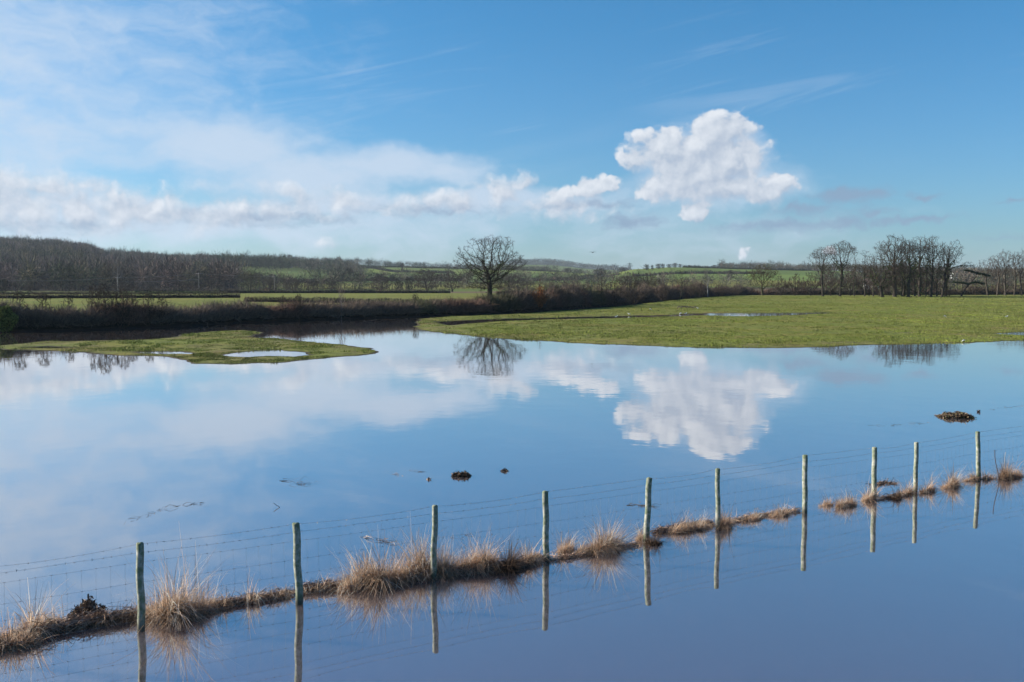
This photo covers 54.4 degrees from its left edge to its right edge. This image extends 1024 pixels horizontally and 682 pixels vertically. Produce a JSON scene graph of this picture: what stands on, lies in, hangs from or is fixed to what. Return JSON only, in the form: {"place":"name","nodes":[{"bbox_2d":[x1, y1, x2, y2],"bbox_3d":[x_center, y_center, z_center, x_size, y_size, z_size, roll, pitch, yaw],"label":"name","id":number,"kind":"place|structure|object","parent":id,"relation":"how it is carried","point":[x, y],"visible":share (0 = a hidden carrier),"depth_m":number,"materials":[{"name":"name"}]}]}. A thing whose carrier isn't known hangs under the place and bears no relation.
{"place":"outdoors","nodes":[
{"label":"outdoors","id":0,"kind":"place"},
{"bbox_2d":[0,303,1023,681],"bbox_3d":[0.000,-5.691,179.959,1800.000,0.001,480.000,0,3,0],"label":"flood water","id":1,"kind":"structure","parent":0,"point":[96,451],"depth_m":19.27,"materials":[{"name":"liquid"}]},
{"bbox_2d":[0,607,58,657],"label":"dead grass tussock","id":2,"kind":"object","parent":1,"relation":"on","point":[13,645],"visible":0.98,"depth_m":11.60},
{"bbox_2d":[12,581,71,629],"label":"dead grass tussock","id":3,"kind":"object","parent":1,"relation":"on","point":[54,617],"visible":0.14,"depth_m":12.28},
{"bbox_2d":[0,578,84,642],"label":"dead grass tussock","id":4,"kind":"object","parent":1,"relation":"on","point":[31,618],"visible":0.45,"depth_m":11.99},
{"bbox_2d":[0,602,137,652],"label":"drift line","id":5,"kind":"object","parent":1,"relation":"on","point":[78,624],"visible":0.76,"depth_m":12.23,"materials":[{"name":"plant"}]},
{"bbox_2d":[66,594,110,618],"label":"leaf clump","id":6,"kind":"object","parent":1,"relation":"on","point":[86,603],"visible":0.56,"depth_m":12.62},
{"bbox_2d":[85,598,136,628],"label":"dead grass tussock","id":7,"kind":"object","parent":1,"relation":"on","point":[109,623],"visible":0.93,"depth_m":12.38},
{"bbox_2d":[101,577,195,633],"bbox_3d":[-4.563,3.245,12.656,1.207,0.573,1.468,0,3,0],"label":"dead grass tussock","id":8,"kind":"object","parent":1,"relation":"on","point":[147,610],"visible":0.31,"depth_m":12.52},
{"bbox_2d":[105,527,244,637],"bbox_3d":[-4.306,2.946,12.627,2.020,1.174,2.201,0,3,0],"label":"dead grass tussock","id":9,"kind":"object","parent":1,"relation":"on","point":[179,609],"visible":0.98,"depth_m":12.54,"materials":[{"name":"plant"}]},
{"bbox_2d":[130,583,294,617],"bbox_3d":[-3.826,3.369,13.062,2.314,0.246,0.530,-2,4,-27],"label":"drift line","id":10,"kind":"object","parent":1,"relation":"on","point":[266,598],"visible":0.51,"depth_m":13.25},
{"bbox_2d":[186,576,240,616],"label":"dead grass tussock","id":11,"kind":"object","parent":1,"relation":"on","point":[225,605],"visible":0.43,"depth_m":12.98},
{"bbox_2d":[222,570,281,608],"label":"dead grass tussock","id":12,"kind":"object","parent":1,"relation":"on","point":[249,595],"visible":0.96,"depth_m":13.19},
{"bbox_2d":[269,584,304,601],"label":"dead grass tussock","id":13,"kind":"object","parent":1,"relation":"on","point":[281,595],"visible":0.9,"depth_m":13.40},
{"bbox_2d":[303,571,344,594],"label":"dead grass tussock","id":14,"kind":"object","parent":1,"relation":"on","point":[317,590],"visible":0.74,"depth_m":13.70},
{"bbox_2d":[310,533,400,600],"bbox_3d":[-2.174,3.081,13.821,1.355,0.776,1.572,0,3,0],"label":"dead grass tussock","id":15,"kind":"object","parent":1,"relation":"on","point":[356,577],"visible":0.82,"depth_m":13.84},
{"bbox_2d":[293,567,431,594],"bbox_3d":[-2.046,3.318,13.977,2.232,0.246,0.582,-1,3,-21],"label":"drift line","id":16,"kind":"object","parent":1,"relation":"on","point":[307,586],"visible":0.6,"depth_m":13.80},
{"bbox_2d":[341,526,429,598],"bbox_3d":[-1.813,3.022,13.924,1.566,0.885,1.650,0,3,0],"label":"dead grass tussock","id":17,"kind":"object","parent":1,"relation":"on","point":[385,574],"visible":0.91,"depth_m":13.92,"materials":[{"name":"plant"}]},
{"bbox_2d":[372,518,462,585],"bbox_3d":[-1.448,2.936,14.392,1.568,0.999,1.421,-3,4,-44],"label":"dead grass tussock","id":18,"kind":"object","parent":1,"relation":"on","point":[418,561],"visible":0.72,"depth_m":14.39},
{"bbox_2d":[412,533,490,581],"bbox_3d":[-0.996,3.081,14.475,1.424,0.700,1.146,-2,4,-29],"label":"dead grass tussock","id":19,"kind":"object","parent":1,"relation":"on","point":[446,567],"visible":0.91,"depth_m":14.44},
{"bbox_2d":[438,521,520,581],"bbox_3d":[-0.534,2.987,14.738,1.613,0.860,1.372,-3,4,-42],"label":"dead grass tussock","id":20,"kind":"object","parent":1,"relation":"on","point":[484,560],"visible":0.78,"depth_m":14.66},
{"bbox_2d":[454,552,546,575],"bbox_3d":[-0.294,3.237,14.809,2.069,0.317,0.660,-2,4,-28],"label":"drift line","id":21,"kind":"object","parent":1,"relation":"on","point":[494,564],"visible":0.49,"depth_m":14.77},
{"bbox_2d":[1,426,1021,650],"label":"wire fence","id":22,"kind":"object","parent":1,"relation":"in","point":[140,561],"visible":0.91,"depth_m":15.15,"materials":[{"name":"wood"}]},
{"bbox_2d":[484,534,540,578],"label":"dead grass tussock","id":23,"kind":"object","parent":1,"relation":"on","point":[510,562],"visible":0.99,"depth_m":14.65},
{"bbox_2d":[514,538,553,568],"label":"dead grass tussock","id":24,"kind":"object","parent":1,"relation":"on","point":[533,558],"visible":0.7,"depth_m":15.07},
{"bbox_2d":[550,527,579,557],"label":"dead grass tussock","id":25,"kind":"object","parent":1,"relation":"on","point":[565,547],"visible":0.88,"depth_m":15.74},
{"bbox_2d":[542,539,643,561],"bbox_3d":[1.332,3.248,15.694,2.200,0.199,0.474,-2,4,-35],"label":"drift line","id":26,"kind":"object","parent":1,"relation":"on","point":[562,556],"visible":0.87,"depth_m":15.46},
{"bbox_2d":[557,505,653,560],"bbox_3d":[1.516,2.930,15.719,1.662,0.872,1.399,0,3,0],"label":"dead grass tussock","id":27,"kind":"object","parent":1,"relation":"on","point":[609,545],"visible":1,"depth_m":15.72,"materials":[{"name":"plant"}]},
{"bbox_2d":[630,522,655,542],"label":"dead grass tussock","id":28,"kind":"object","parent":1,"relation":"on","point":[640,532],"visible":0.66,"depth_m":16.51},
{"bbox_2d":[637,512,675,548],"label":"dead grass tussock","id":29,"kind":"object","parent":1,"relation":"on","point":[651,542],"visible":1,"depth_m":16.20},
{"bbox_2d":[651,514,714,534],"bbox_3d":[2.978,3.126,17.229,1.540,0.274,0.464,-2,4,-31],"label":"drift line","id":30,"kind":"object","parent":1,"relation":"on","point":[660,529],"visible":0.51,"depth_m":17.07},
{"bbox_2d":[663,507,706,533],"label":"dead grass tussock","id":31,"kind":"object","parent":1,"relation":"on","point":[678,530],"visible":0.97,"depth_m":17.03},
{"bbox_2d":[695,511,713,530],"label":"dead grass tussock","id":32,"kind":"object","parent":1,"relation":"on","point":[704,527],"visible":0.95,"depth_m":17.22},
{"bbox_2d":[703,502,752,530],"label":"dead grass tussock","id":33,"kind":"object","parent":1,"relation":"on","point":[725,523],"visible":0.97,"depth_m":17.27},
{"bbox_2d":[739,507,768,523],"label":"dead grass tussock","id":34,"kind":"object","parent":1,"relation":"on","point":[753,518],"visible":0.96,"depth_m":17.88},
{"bbox_2d":[725,503,800,522],"bbox_3d":[4.496,3.080,18.146,2.319,0.264,0.477,-2,4,-32],"label":"drift line","id":35,"kind":"object","parent":1,"relation":"on","point":[764,513],"visible":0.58,"depth_m":18.18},
{"bbox_2d":[765,499,796,517],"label":"dead grass tussock","id":36,"kind":"object","parent":1,"relation":"on","point":[783,513],"visible":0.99,"depth_m":18.23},
{"bbox_2d":[828,486,861,508],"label":"dead grass tussock","id":37,"kind":"object","parent":1,"relation":"on","point":[848,501],"visible":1,"depth_m":18.98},
{"bbox_2d":[850,477,889,502],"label":"dead grass tussock","id":38,"kind":"object","parent":1,"relation":"on","point":[869,498],"visible":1,"depth_m":19.49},
{"bbox_2d":[895,471,928,495],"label":"dead grass tussock","id":39,"kind":"object","parent":1,"relation":"on","point":[909,489],"visible":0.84,"depth_m":20.08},
{"bbox_2d":[910,468,946,493],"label":"dead grass tussock","id":40,"kind":"object","parent":1,"relation":"on","point":[929,490],"visible":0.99,"depth_m":20.33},
{"bbox_2d":[934,460,976,489],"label":"dead grass tussock","id":41,"kind":"object","parent":1,"relation":"on","point":[953,482],"visible":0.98,"depth_m":20.81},
{"bbox_2d":[934,410,976,418],"bbox_3d":[14.234,2.338,32.005,1.167,0.235,1.023,0,3,0],"label":"floating mound","id":42,"kind":"object","parent":1,"relation":"on","point":[956,414],"visible":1,"depth_m":31.82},
{"bbox_2d":[988,453,1023,481],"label":"dead grass tussock","id":43,"kind":"object","parent":1,"relation":"on","point":[1010,474],"visible":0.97,"depth_m":21.73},
{"bbox_2d":[0,262,1023,363],"bbox_3d":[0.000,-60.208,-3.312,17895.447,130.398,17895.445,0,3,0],"label":"ground","id":44,"kind":"structure","parent":0,"point":[461,292],"depth_m":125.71,"materials":[{"name":"plant"}]},
{"bbox_2d":[0,304,18,331],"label":"evergreen bush","id":45,"kind":"object","parent":44,"relation":"on","point":[9,319],"visible":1,"depth_m":90.66,"materials":[{"name":"green plant"}]},
{"bbox_2d":[11,291,31,313],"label":"sapling","id":46,"kind":"object","parent":44,"relation":"on","point":[17,294],"visible":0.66,"depth_m":93.84,"materials":[{"name":"plant"}]},
{"bbox_2d":[33,292,52,311],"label":"sapling","id":47,"kind":"object","parent":44,"relation":"on","point":[43,298],"visible":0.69,"depth_m":95.85,"materials":[{"name":"brown plant"}]},
{"bbox_2d":[94,283,114,317],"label":"sapling","id":48,"kind":"object","parent":44,"relation":"on","point":[105,304],"visible":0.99,"depth_m":97.82,"materials":[{"name":"plant"}]},
{"bbox_2d":[0,289,226,293],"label":"hedge","id":49,"kind":"object","parent":44,"relation":"on","point":[82,292],"visible":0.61,"depth_m":373.25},
{"bbox_2d":[0,291,239,298],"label":"hedge","id":50,"kind":"object","parent":44,"relation":"on","point":[167,295],"visible":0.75,"depth_m":237.58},
{"bbox_2d":[115,287,130,327],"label":"sapling","id":51,"kind":"object","parent":44,"relation":"on","point":[123,297],"visible":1,"depth_m":98.85,"materials":[{"name":"brown plant"}]},
{"bbox_2d":[0,234,253,290],"bbox_3d":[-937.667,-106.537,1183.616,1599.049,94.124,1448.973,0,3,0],"label":"wood","id":52,"kind":"object","parent":44,"relation":"on","point":[41,262],"visible":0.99,"depth_m":542.37,"materials":[{"name":"plant"}]},
{"bbox_2d":[140,292,155,325],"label":"sapling","id":53,"kind":"object","parent":44,"relation":"on","point":[148,300],"visible":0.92,"depth_m":101.84,"materials":[{"name":"brown plant"}]},
{"bbox_2d":[156,296,169,325],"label":"sapling","id":54,"kind":"object","parent":44,"relation":"on","point":[160,315],"visible":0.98,"depth_m":102.91,"materials":[{"name":"brown plant"}]},
{"bbox_2d":[0,291,498,329],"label":"hedge","id":55,"kind":"object","parent":44,"relation":"on","point":[70,317],"visible":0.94,"depth_m":112.32,"materials":[{"name":"plant"}]},
{"bbox_2d":[239,269,263,290],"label":"bare tree","id":56,"kind":"object","parent":44,"relation":"on","point":[248,276],"visible":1,"depth_m":498.55,"materials":[{"name":"plant"}]},
{"bbox_2d":[212,250,294,269],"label":"wood","id":57,"kind":"object","parent":44,"relation":"on","point":[278,261],"visible":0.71,"depth_m":1251.94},
{"bbox_2d":[281,277,303,290],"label":"round tree","id":58,"kind":"object","parent":44,"relation":"on","point":[286,284],"visible":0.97,"depth_m":468.95,"materials":[{"name":"brown plant"}]},
{"bbox_2d":[135,286,450,292],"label":"hedge","id":59,"kind":"object","parent":44,"relation":"on","point":[358,290],"visible":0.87,"depth_m":399.51,"materials":[{"name":"plant"}]},
{"bbox_2d":[245,265,398,290],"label":"wood","id":60,"kind":"object","parent":44,"relation":"on","point":[359,281],"visible":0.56,"depth_m":586.22,"materials":[{"name":"plant"}]},
{"bbox_2d":[283,255,369,275],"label":"wood","id":61,"kind":"object","parent":44,"relation":"on","point":[312,263],"visible":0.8,"depth_m":1245.61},
{"bbox_2d":[243,295,472,303],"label":"hedge","id":62,"kind":"object","parent":44,"relation":"on","point":[269,299],"visible":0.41,"depth_m":183.95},
{"bbox_2d":[370,273,391,289],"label":"round tree","id":63,"kind":"object","parent":44,"relation":"on","point":[378,281],"visible":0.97,"depth_m":473.70,"materials":[{"name":"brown plant"}]},
{"bbox_2d":[356,263,450,272],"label":"hedge","id":64,"kind":"object","parent":44,"relation":"on","point":[378,268],"visible":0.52,"depth_m":1357.34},
{"bbox_2d":[412,268,442,288],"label":"round tree","id":65,"kind":"object","parent":44,"relation":"on","point":[432,281],"visible":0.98,"depth_m":467.84,"materials":[{"name":"plant"}]},
{"bbox_2d":[362,264,495,269],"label":"hedge","id":66,"kind":"object","parent":44,"relation":"on","point":[423,267],"visible":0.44,"depth_m":1599.15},
{"bbox_2d":[328,256,549,270],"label":"wood","id":67,"kind":"object","parent":44,"relation":"on","point":[368,262],"visible":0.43,"depth_m":1744.33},
{"bbox_2d":[439,270,463,291],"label":"round tree","id":68,"kind":"object","parent":44,"relation":"on","point":[451,280],"visible":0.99,"depth_m":488.34,"materials":[{"name":"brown plant"}]},
{"bbox_2d":[309,262,625,281],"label":"wood","id":69,"kind":"object","parent":44,"relation":"on","point":[410,272],"visible":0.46,"depth_m":969.32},
{"bbox_2d":[452,233,527,294],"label":"oak tree","id":70,"kind":"object","parent":44,"relation":"on","point":[488,278],"visible":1,"depth_m":198.49,"materials":[{"name":"brown plant"}]},
{"bbox_2d":[494,274,525,289],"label":"round tree","id":71,"kind":"object","parent":44,"relation":"on","point":[514,282],"visible":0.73,"depth_m":478.20,"materials":[{"name":"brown plant"}]},
{"bbox_2d":[532,274,548,311],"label":"beech sapling","id":72,"kind":"object","parent":44,"relation":"on","point":[539,298],"visible":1,"depth_m":164.55,"materials":[{"name":"plant"}]},
{"bbox_2d":[491,264,631,273],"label":"wood","id":73,"kind":"object","parent":44,"relation":"on","point":[592,271],"visible":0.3,"depth_m":1714.32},
{"bbox_2d":[501,258,628,269],"bbox_3d":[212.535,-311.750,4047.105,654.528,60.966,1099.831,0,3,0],"label":"wood","id":74,"kind":"object","parent":44,"relation":"on","point":[568,263],"visible":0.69,"depth_m":3757.36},
{"bbox_2d":[391,268,757,288],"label":"wood","id":75,"kind":"object","parent":44,"relation":"on","point":[664,277],"visible":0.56,"depth_m":640.45,"materials":[{"name":"plant"}]},
{"bbox_2d":[591,269,610,306],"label":"slim tree","id":76,"kind":"object","parent":44,"relation":"on","point":[601,289],"visible":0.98,"depth_m":204.70,"materials":[{"name":"plant"}]},
{"bbox_2d":[468,279,753,313],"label":"hedge","id":77,"kind":"object","parent":44,"relation":"on","point":[569,296],"visible":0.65,"depth_m":191.18,"materials":[{"name":"plant"}]},
{"bbox_2d":[606,276,624,305],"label":"slim tree","id":78,"kind":"object","parent":44,"relation":"on","point":[616,292],"visible":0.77,"depth_m":214.59,"materials":[{"name":"plant"}]},
{"bbox_2d":[617,271,645,288],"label":"round tree","id":79,"kind":"object","parent":44,"relation":"on","point":[627,278],"visible":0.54,"depth_m":298.66,"materials":[{"name":"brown plant"}]},
{"bbox_2d":[622,283,647,305],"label":"bush","id":80,"kind":"object","parent":44,"relation":"on","point":[638,296],"visible":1,"depth_m":204.42,"materials":[{"name":"plant"}]},
{"bbox_2d":[639,272,661,288],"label":"round tree","id":81,"kind":"object","parent":44,"relation":"on","point":[653,283],"visible":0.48,"depth_m":299.20,"materials":[{"name":"plant"}]},
{"bbox_2d":[654,280,670,300],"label":"bush","id":82,"kind":"object","parent":44,"relation":"on","point":[662,292],"visible":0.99,"depth_m":239.62,"materials":[{"name":"brown plant"}]},
{"bbox_2d":[632,270,763,276],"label":"hedge","id":83,"kind":"object","parent":44,"relation":"on","point":[712,272],"visible":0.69,"depth_m":1096.12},
{"bbox_2d":[682,264,811,270],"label":"hedge","id":84,"kind":"object","parent":44,"relation":"on","point":[736,267],"visible":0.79,"depth_m":1323.99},
{"bbox_2d":[746,264,778,294],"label":"bare tree","id":85,"kind":"object","parent":44,"relation":"on","point":[753,275],"visible":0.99,"depth_m":329.03,"materials":[{"name":"plant"}]},
{"bbox_2d":[772,275,789,295],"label":"bush","id":86,"kind":"object","parent":44,"relation":"on","point":[782,286],"visible":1,"depth_m":316.90,"materials":[{"name":"brown plant"}]},
{"bbox_2d":[782,273,806,295],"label":"bush","id":87,"kind":"object","parent":44,"relation":"on","point":[798,287],"visible":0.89,"depth_m":318.81,"materials":[{"name":"brown plant"}]},
{"bbox_2d":[800,272,820,295],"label":"bush","id":88,"kind":"object","parent":44,"relation":"on","point":[813,285],"visible":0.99,"depth_m":314.89,"materials":[{"name":"brown plant"}]},
{"bbox_2d":[809,247,839,295],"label":"bare tree","id":89,"kind":"object","parent":44,"relation":"on","point":[822,269],"visible":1,"depth_m":302.13,"materials":[{"name":"brown plant"}]},
{"bbox_2d":[818,268,843,295],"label":"bush","id":90,"kind":"object","parent":44,"relation":"on","point":[830,283],"visible":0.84,"depth_m":321.08,"materials":[{"name":"brown plant"}]},
{"bbox_2d":[824,241,856,295],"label":"bare tree","id":91,"kind":"object","parent":44,"relation":"on","point":[840,266],"visible":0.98,"depth_m":300.78,"materials":[{"name":"brown plant"}]},
{"bbox_2d":[842,268,862,295],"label":"bush","id":92,"kind":"object","parent":44,"relation":"on","point":[850,282],"visible":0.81,"depth_m":321.04,"materials":[{"name":"brown plant"}]},
{"bbox_2d":[858,250,870,295],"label":"slim tree","id":93,"kind":"object","parent":44,"relation":"on","point":[865,290],"visible":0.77,"depth_m":301.40,"materials":[{"name":"brown plant"}]},
{"bbox_2d":[716,259,1023,279],"bbox_3d":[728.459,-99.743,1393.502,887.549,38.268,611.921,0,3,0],"label":"wood","id":94,"kind":"object","parent":44,"relation":"on","point":[782,265],"visible":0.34,"depth_m":1389.34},
{"bbox_2d":[855,244,907,296],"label":"bare tree","id":95,"kind":"object","parent":44,"relation":"on","point":[877,285],"visible":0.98,"depth_m":284.63,"materials":[{"name":"brown plant"}]},
{"bbox_2d":[746,285,1023,294],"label":"hedge","id":96,"kind":"object","parent":44,"relation":"on","point":[834,292],"visible":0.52,"depth_m":348.76,"materials":[{"name":"plant"}]},
{"bbox_2d":[876,235,916,296],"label":"bare tree","id":97,"kind":"object","parent":44,"relation":"on","point":[895,247],"visible":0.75,"depth_m":287.99,"materials":[{"name":"brown plant"}]},
{"bbox_2d":[885,250,918,295],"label":"bare tree","id":98,"kind":"object","parent":44,"relation":"on","point":[904,287],"visible":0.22,"depth_m":304.93,"materials":[{"name":"brown plant"}]},
{"bbox_2d":[896,239,922,296],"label":"bare tree","id":99,"kind":"object","parent":44,"relation":"on","point":[909,276],"visible":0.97,"depth_m":283.90,"materials":[{"name":"brown plant"}]},
{"bbox_2d":[810,263,1023,289],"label":"wood","id":100,"kind":"object","parent":44,"relation":"on","point":[968,276],"visible":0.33,"depth_m":586.80,"materials":[{"name":"plant"}]},
{"bbox_2d":[908,235,934,296],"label":"bare tree","id":101,"kind":"object","parent":44,"relation":"on","point":[919,280],"visible":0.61,"depth_m":292.20,"materials":[{"name":"brown plant"}]},
{"bbox_2d":[915,236,946,296],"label":"bare tree","id":102,"kind":"object","parent":44,"relation":"on","point":[931,268],"visible":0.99,"depth_m":286.87,"materials":[{"name":"brown plant"}]},
{"bbox_2d":[935,247,958,295],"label":"bare tree","id":103,"kind":"object","parent":44,"relation":"on","point":[947,275],"visible":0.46,"depth_m":303.06,"materials":[{"name":"brown plant"}]},
{"bbox_2d":[936,240,975,296],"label":"bare tree","id":104,"kind":"object","parent":44,"relation":"on","point":[948,264],"visible":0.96,"depth_m":289.42,"materials":[{"name":"brown plant"}]},
{"bbox_2d":[952,269,990,295],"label":"tree","id":105,"kind":"object","parent":44,"relation":"on","point":[973,282],"visible":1,"depth_m":299.27,"materials":[{"name":"brown plant"}]},
{"bbox_2d":[963,283,988,294],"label":"bush","id":106,"kind":"object","parent":44,"relation":"on","point":[978,289],"visible":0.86,"depth_m":343.80,"materials":[{"name":"brown plant"}]},
{"bbox_2d":[977,259,998,294],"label":"slim tree","id":107,"kind":"object","parent":44,"relation":"on","point":[979,268],"visible":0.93,"depth_m":329.20,"materials":[{"name":"plant"}]},
{"bbox_2d":[988,255,1009,294],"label":"slim tree","id":108,"kind":"object","parent":44,"relation":"on","point":[998,271],"visible":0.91,"depth_m":332.38,"materials":[{"name":"plant"}]},
{"bbox_2d":[990,279,1018,293],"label":"bush","id":109,"kind":"object","parent":44,"relation":"on","point":[1002,288],"visible":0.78,"depth_m":348.84,"materials":[{"name":"brown plant"}]},
{"bbox_2d":[994,251,1016,294],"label":"slim tree","id":110,"kind":"object","parent":44,"relation":"on","point":[1005,270],"visible":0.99,"depth_m":329.42,"materials":[{"name":"brown plant"}]},
{"bbox_2d":[1013,248,1023,294],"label":"slim tree","id":111,"kind":"object","parent":44,"relation":"on","point":[1020,277],"visible":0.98,"depth_m":327.39,"materials":[{"name":"brown plant"}]},
{"bbox_2d":[0,0,1023,270],"label":"sky","id":112,"kind":"structure","parent":0,"point":[639,133],"materials":[{"name":"blue"}]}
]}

